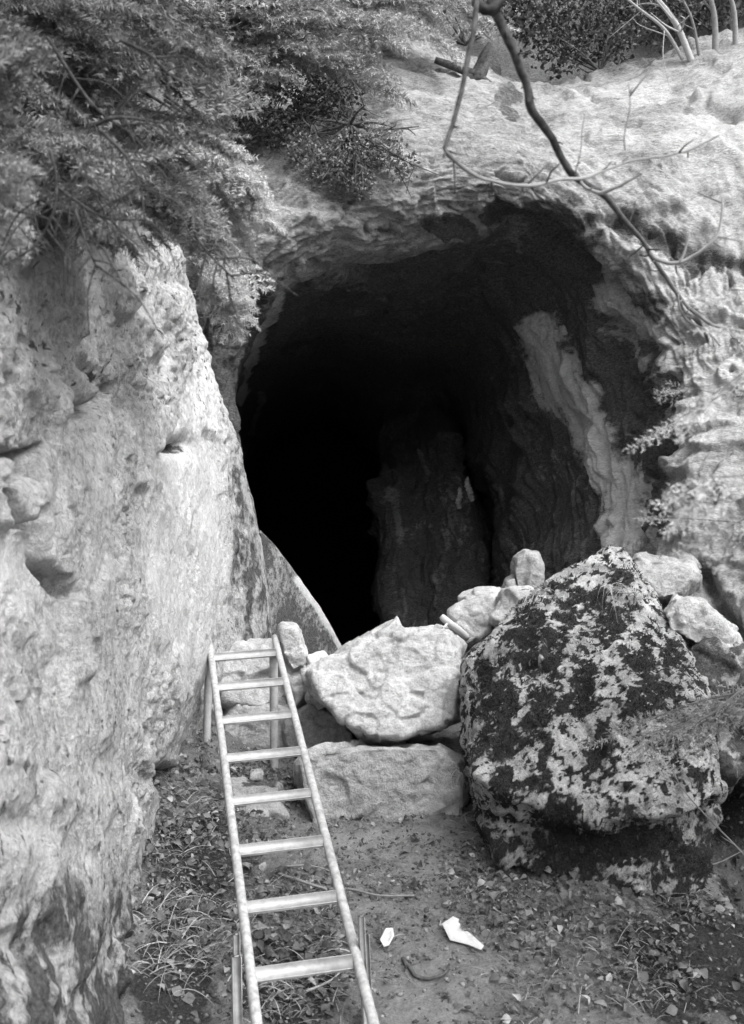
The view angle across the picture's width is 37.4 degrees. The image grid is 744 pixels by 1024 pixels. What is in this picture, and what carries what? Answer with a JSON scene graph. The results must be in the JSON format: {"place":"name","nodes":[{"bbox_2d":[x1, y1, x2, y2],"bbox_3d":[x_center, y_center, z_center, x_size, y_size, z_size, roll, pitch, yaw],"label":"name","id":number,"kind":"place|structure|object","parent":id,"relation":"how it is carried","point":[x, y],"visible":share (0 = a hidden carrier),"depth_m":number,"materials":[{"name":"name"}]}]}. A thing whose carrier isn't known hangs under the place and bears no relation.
{"place":"outdoors","nodes":[
{"label":"outdoors","id":0,"kind":"place"},
{"bbox_2d":[0,10,271,1023],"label":"rock wall","id":1,"kind":"structure","parent":0,"point":[132,576],"depth_m":4.14,"materials":[{"name":"stone"}]},
{"bbox_2d":[0,0,297,345],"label":"fir tree","id":2,"kind":"object","parent":1,"relation":"attached to","point":[59,155],"visible":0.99,"depth_m":3.57,"materials":[{"name":"grey plant"}]},
{"bbox_2d":[133,0,433,120],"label":"fir tree","id":3,"kind":"object","parent":1,"relation":"on","point":[259,51],"visible":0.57,"depth_m":8.07,"materials":[{"name":"grey plant"}]},
{"bbox_2d":[119,611,743,1023],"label":"ground","id":4,"kind":"structure","parent":0,"point":[431,1003],"depth_m":4.91,"materials":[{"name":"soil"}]},
{"bbox_2d":[211,696,222,725],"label":"limestone block","id":5,"kind":"structure","parent":4,"relation":"on","point":[213,722],"depth_m":6.97,"materials":[{"name":"grey stone"}]},
{"bbox_2d":[209,776,289,819],"bbox_3d":[-0.770,1.774,6.488,0.650,0.462,1.064,0,-5,0],"label":"rock","id":6,"kind":"object","parent":4,"relation":"on","point":[242,785],"visible":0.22,"depth_m":6.16,"materials":[{"name":"grey stone"}]},
{"bbox_2d":[249,768,263,781],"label":"stone","id":7,"kind":"object","parent":6,"relation":"on","point":[257,774],"visible":0.98,"depth_m":6.35,"materials":[{"name":"stone"}]},
{"bbox_2d":[223,703,300,749],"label":"limestone block","id":8,"kind":"structure","parent":4,"relation":"on","point":[256,735],"depth_m":6.97,"materials":[{"name":"grey stone"}]},
{"bbox_2d":[203,635,379,1023],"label":"ladder","id":9,"kind":"object","parent":4,"relation":"on","point":[357,959],"visible":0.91,"depth_m":4.83,"materials":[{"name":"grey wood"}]},
{"bbox_2d":[259,530,341,665],"bbox_3d":[-0.621,0.843,8.597,0.584,1.384,1.876,-2,-6,25],"label":"rock slab","id":10,"kind":"object","parent":4,"relation":"on","point":[292,599],"visible":0.27,"depth_m":8.06,"materials":[{"name":"grey stone"}]},
{"bbox_2d":[285,864,329,871],"bbox_3d":[-0.313,1.778,5.487,0.259,0.026,0.032,-2,-5,19],"label":"stick","id":11,"kind":"object","parent":4,"relation":"on","point":[303,865],"visible":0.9,"depth_m":5.50,"materials":[{"name":"grey wood"}]},
{"bbox_2d":[282,703,356,747],"bbox_3d":[-0.360,1.440,7.273,0.574,0.415,0.848,0,-5,0],"label":"rock","id":12,"kind":"object","parent":4,"relation":"on","point":[322,725],"visible":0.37,"depth_m":6.90,"materials":[{"name":"grey stone"}]},
{"bbox_2d":[219,638,305,709],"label":"limestone block","id":13,"kind":"structure","parent":12,"relation":"on","point":[245,669],"depth_m":7.05,"materials":[{"name":"grey stone"}]},
{"bbox_2d":[277,621,307,671],"bbox_3d":[-0.518,0.900,7.225,0.218,0.362,0.446,0,-5,0],"label":"upright stone","id":14,"kind":"object","parent":13,"relation":"on","point":[293,645],"visible":0.86,"depth_m":7.03,"materials":[{"name":"stone"}]},
{"bbox_2d":[305,656,326,704],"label":"rock","id":15,"kind":"object","parent":12,"relation":"on","point":[309,700],"visible":0.1,"depth_m":6.80,"materials":[{"name":"stone"}]},
{"bbox_2d":[305,973,339,991],"bbox_3d":[-0.200,1.908,4.455,0.172,0.042,0.014,4,-7,-41],"label":"stick","id":16,"kind":"object","parent":4,"relation":"on","point":[316,987],"visible":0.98,"depth_m":4.44,"materials":[{"name":"grey wood"}]},
{"bbox_2d":[273,871,414,896],"bbox_3d":[-0.160,1.801,5.295,0.753,0.052,0.096,-2,-5,23],"label":"stick","id":17,"kind":"object","parent":4,"relation":"on","point":[320,887],"visible":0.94,"depth_m":5.25,"materials":[{"name":"grey wood"}]},
{"bbox_2d":[293,740,469,823],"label":"limestone block","id":18,"kind":"structure","parent":4,"relation":"on","point":[393,783],"depth_m":6.06,"materials":[{"name":"grey stone"}]},
{"bbox_2d":[300,616,466,745],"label":"limestone block","id":19,"kind":"structure","parent":18,"relation":"on","point":[391,682],"depth_m":6.46,"materials":[{"name":"grey stone"}]},
{"bbox_2d":[440,614,469,640],"bbox_3d":[0.509,0.717,6.800,0.075,0.170,0.289,-5,-7,42],"label":"branch stub","id":20,"kind":"object","parent":19,"relation":"on","point":[463,634],"visible":0.99,"depth_m":6.76,"materials":[{"name":"grey plant"}]},
{"bbox_2d":[447,586,500,651],"bbox_3d":[0.707,0.706,7.287,0.452,0.435,0.785,0,-5,0],"label":"rock","id":21,"kind":"object","parent":19,"relation":"on","point":[470,611],"visible":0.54,"depth_m":6.92,"materials":[{"name":"stone"}]},
{"bbox_2d":[501,574,516,587],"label":"rock","id":22,"kind":"object","parent":21,"relation":"on","point":[510,580],"visible":0.31,"depth_m":7.72,"materials":[{"name":"grey stone"}]},
{"bbox_2d":[380,928,393,946],"bbox_3d":[0.070,1.872,4.835,0.044,0.051,0.117,-2,-5,19],"label":"paper scrap","id":23,"kind":"object","parent":4,"relation":"on","point":[388,933],"visible":1,"depth_m":4.84,"materials":[{"name":"white paper"}]},
{"bbox_2d":[124,771,695,1023],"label":"grass","id":24,"kind":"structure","parent":4,"relation":"on","point":[197,946],"depth_m":4.69,"materials":[{"name":"grey plant"}]},
{"bbox_2d":[401,956,449,980],"bbox_3d":[0.228,1.917,4.612,0.211,0.057,0.145,0,-5,0],"label":"stick","id":25,"kind":"object","parent":4,"relation":"on","point":[408,966],"visible":1,"depth_m":4.56,"materials":[{"name":"grey wood"}]},
{"bbox_2d":[121,729,743,1023],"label":"leaf litter","id":26,"kind":"object","parent":4,"relation":"on","point":[507,886],"visible":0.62,"depth_m":5.00,"materials":[{"name":"plant"}]},
{"bbox_2d":[442,916,483,949],"bbox_3d":[0.392,1.846,4.803,0.094,0.095,0.202,4,-6,-37],"label":"paper scrap","id":27,"kind":"object","parent":4,"relation":"on","point":[455,932],"visible":1,"depth_m":4.81,"materials":[{"name":"white paper"}]},
{"bbox_2d":[457,543,730,897],"bbox_3d":[1.238,1.150,6.248,1.489,2.006,2.107,-1,-5,10],"label":"boulder","id":28,"kind":"object","parent":4,"relation":"on","point":[550,792],"visible":0.89,"depth_m":5.51,"materials":[{"name":"stone"}]},
{"bbox_2d":[436,768,473,796],"bbox_3d":[0.449,1.457,5.880,0.217,0.161,0.190,0,-5,0],"label":"grass tuft","id":29,"kind":"object","parent":28,"relation":"on","point":[459,774],"visible":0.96,"depth_m":5.90,"materials":[{"name":"grey plant"}]},
{"bbox_2d":[488,585,533,627],"bbox_3d":[0.898,0.647,7.092,0.310,0.336,0.704,0,-5,4],"label":"rock","id":30,"kind":"object","parent":28,"relation":"on","point":[507,598],"visible":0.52,"depth_m":6.79,"materials":[{"name":"stone"}]},
{"bbox_2d":[510,549,544,589],"bbox_3d":[1.147,0.487,8.099,0.256,0.432,0.855,-1,-5,8],"label":"rock","id":31,"kind":"object","parent":30,"relation":"on","point":[527,566],"visible":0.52,"depth_m":7.71,"materials":[{"name":"grey stone"}]},
{"bbox_2d":[515,587,559,608],"bbox_3d":[0.954,0.525,6.335,0.293,0.189,0.229,0,-5,0],"label":"grass tuft","id":32,"kind":"object","parent":28,"relation":"on","point":[539,591],"visible":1,"depth_m":6.36,"materials":[{"name":"grey plant"}]},
{"bbox_2d":[525,675,553,694],"bbox_3d":[0.879,0.903,5.685,0.111,0.119,0.161,2,-5,-20],"label":"grass tuft","id":33,"kind":"object","parent":28,"relation":"on","point":[540,681],"visible":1,"depth_m":5.71,"materials":[{"name":"grey plant"}]},
{"bbox_2d":[597,582,646,616],"bbox_3d":[1.409,0.512,6.197,0.301,0.233,0.275,0,-5,0],"label":"grass tuft","id":34,"kind":"object","parent":28,"relation":"on","point":[621,589],"visible":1,"depth_m":6.24,"materials":[{"name":"grey plant"}]},
{"bbox_2d":[700,675,708,685],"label":"stone","id":35,"kind":"object","parent":28,"relation":"on","point":[704,678],"visible":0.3,"depth_m":6.00,"materials":[{"name":"grey stone"}]},
{"bbox_2d":[582,288,743,767],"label":"spruce tree","id":36,"kind":"object","parent":4,"relation":"on","point":[725,710],"visible":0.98,"depth_m":3.17,"materials":[{"name":"grey plant"}]},
{"bbox_2d":[660,688,743,728],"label":"bare twig","id":37,"kind":"object","parent":36,"relation":"attached to","point":[727,701],"visible":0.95,"depth_m":4.10,"materials":[{"name":"wood"}]},
{"bbox_2d":[666,754,743,855],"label":"bare twig","id":38,"kind":"object","parent":4,"relation":"on","point":[719,829],"visible":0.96,"depth_m":4.58,"materials":[{"name":"grey wood"}]},
{"bbox_2d":[713,850,743,864],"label":"stick","id":39,"kind":"object","parent":4,"relation":"on","point":[727,858],"visible":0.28,"depth_m":6.12,"materials":[{"name":"grey wood"}]},
{"bbox_2d":[715,723,743,794],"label":"rock","id":40,"kind":"object","parent":4,"relation":"on","point":[731,762],"visible":0.37,"depth_m":5.99,"materials":[{"name":"grey stone"}]},
{"bbox_2d":[134,0,743,642],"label":"cliff","id":41,"kind":"structure","parent":0,"point":[396,370],"depth_m":9.93,"materials":[{"name":"stone"}]},
{"bbox_2d":[185,184,260,320],"bbox_3d":[-1.071,-1.806,7.858,0.580,1.108,0.516,0,-5,0],"label":"bush","id":42,"kind":"object","parent":41,"relation":"on","point":[243,271],"visible":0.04,"depth_m":7.82,"materials":[{"name":"grey plant"}]},
{"bbox_2d":[203,66,369,156],"bbox_3d":[-0.652,-2.970,8.315,1.282,0.726,0.688,0,-5,0],"label":"bush","id":43,"kind":"object","parent":41,"relation":"on","point":[300,113],"visible":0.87,"depth_m":8.23,"materials":[{"name":"grey plant"}]},
{"bbox_2d":[279,77,442,201],"bbox_3d":[-0.106,-2.658,8.079,1.054,0.835,0.700,2,-6,-25],"label":"bush","id":44,"kind":"object","parent":41,"relation":"on","point":[348,139],"visible":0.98,"depth_m":8.01,"materials":[{"name":"grey plant"}]},
{"bbox_2d":[244,0,520,67],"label":"fir tree","id":45,"kind":"object","parent":41,"relation":"on","point":[447,46],"visible":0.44,"depth_m":9.78,"materials":[{"name":"grey plant"}]},
{"bbox_2d":[455,487,462,508],"bbox_3d":[0.943,-0.151,11.903,0.087,0.240,0.080,0,-5,0],"label":"flowstone finger","id":46,"kind":"object","parent":41,"relation":"attached to","point":[458,500],"visible":1,"depth_m":11.88},
{"bbox_2d":[464,477,474,501],"bbox_3d":[1.059,-0.245,11.903,0.121,0.265,0.072,1,-5,-16],"label":"flowstone finger","id":47,"kind":"object","parent":41,"relation":"on","point":[469,491],"visible":1,"depth_m":11.88},
{"bbox_2d":[434,42,511,93],"bbox_3d":[0.939,-4.068,10.106,0.737,0.512,0.137,0,-5,0],"label":"dead log","id":48,"kind":"object","parent":41,"relation":"on","point":[479,70],"visible":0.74,"depth_m":10.07,"materials":[{"name":"grey wood"}]},
{"bbox_2d":[417,0,534,45],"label":"bush","id":49,"kind":"object","parent":41,"relation":"on","point":[462,42],"visible":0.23,"depth_m":12.21,"materials":[{"name":"grey plant"}]},
{"bbox_2d":[490,0,656,80],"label":"bush","id":50,"kind":"object","parent":41,"relation":"on","point":[555,39],"visible":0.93,"depth_m":11.53,"materials":[{"name":"grey plant"}]},
{"bbox_2d":[596,0,683,83],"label":"sapling","id":51,"kind":"object","parent":41,"relation":"on","point":[671,39],"visible":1,"depth_m":10.77,"materials":[{"name":"grey plant"}]},
{"bbox_2d":[627,0,693,62],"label":"sapling","id":52,"kind":"object","parent":41,"relation":"on","point":[681,35],"visible":0.99,"depth_m":10.79,"materials":[{"name":"grey plant"}]},
{"bbox_2d":[586,0,743,53],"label":"bush","id":53,"kind":"object","parent":41,"relation":"on","point":[677,9],"visible":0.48,"depth_m":13.19,"materials":[{"name":"grey plant"}]},
{"bbox_2d":[633,552,702,603],"bbox_3d":[1.960,0.439,7.373,0.533,0.379,0.964,-1,-5,12],"label":"rock","id":54,"kind":"object","parent":41,"relation":"on","point":[666,578],"visible":0.63,"depth_m":6.98,"materials":[{"name":"grey stone"}]},
{"bbox_2d":[665,0,700,55],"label":"sapling","id":55,"kind":"object","parent":41,"relation":"on","point":[693,27],"visible":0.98,"depth_m":10.79,"materials":[{"name":"grey plant"}]},
{"bbox_2d":[703,0,718,53],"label":"sapling","id":56,"kind":"object","parent":41,"relation":"on","point":[715,35],"visible":0.93,"depth_m":10.81,"materials":[{"name":"grey plant"}]},
{"bbox_2d":[690,636,743,724],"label":"rock","id":57,"kind":"object","parent":41,"relation":"on","point":[719,660],"visible":0.36,"depth_m":6.10,"materials":[{"name":"grey stone"}]},
{"bbox_2d":[663,594,742,648],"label":"rock slab","id":58,"kind":"object","parent":57,"relation":"on","point":[692,620],"visible":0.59,"depth_m":6.25,"materials":[{"name":"stone"}]},
{"bbox_2d":[729,0,737,44],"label":"sapling","id":59,"kind":"object","parent":41,"relation":"on","point":[735,23],"visible":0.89,"depth_m":10.81,"materials":[{"name":"grey plant"}]},
{"bbox_2d":[443,0,743,345],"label":"bare branch","id":60,"kind":"object","parent":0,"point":[492,8],"visible":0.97,"depth_m":2.74,"materials":[{"name":"grey plant"}]}
]}

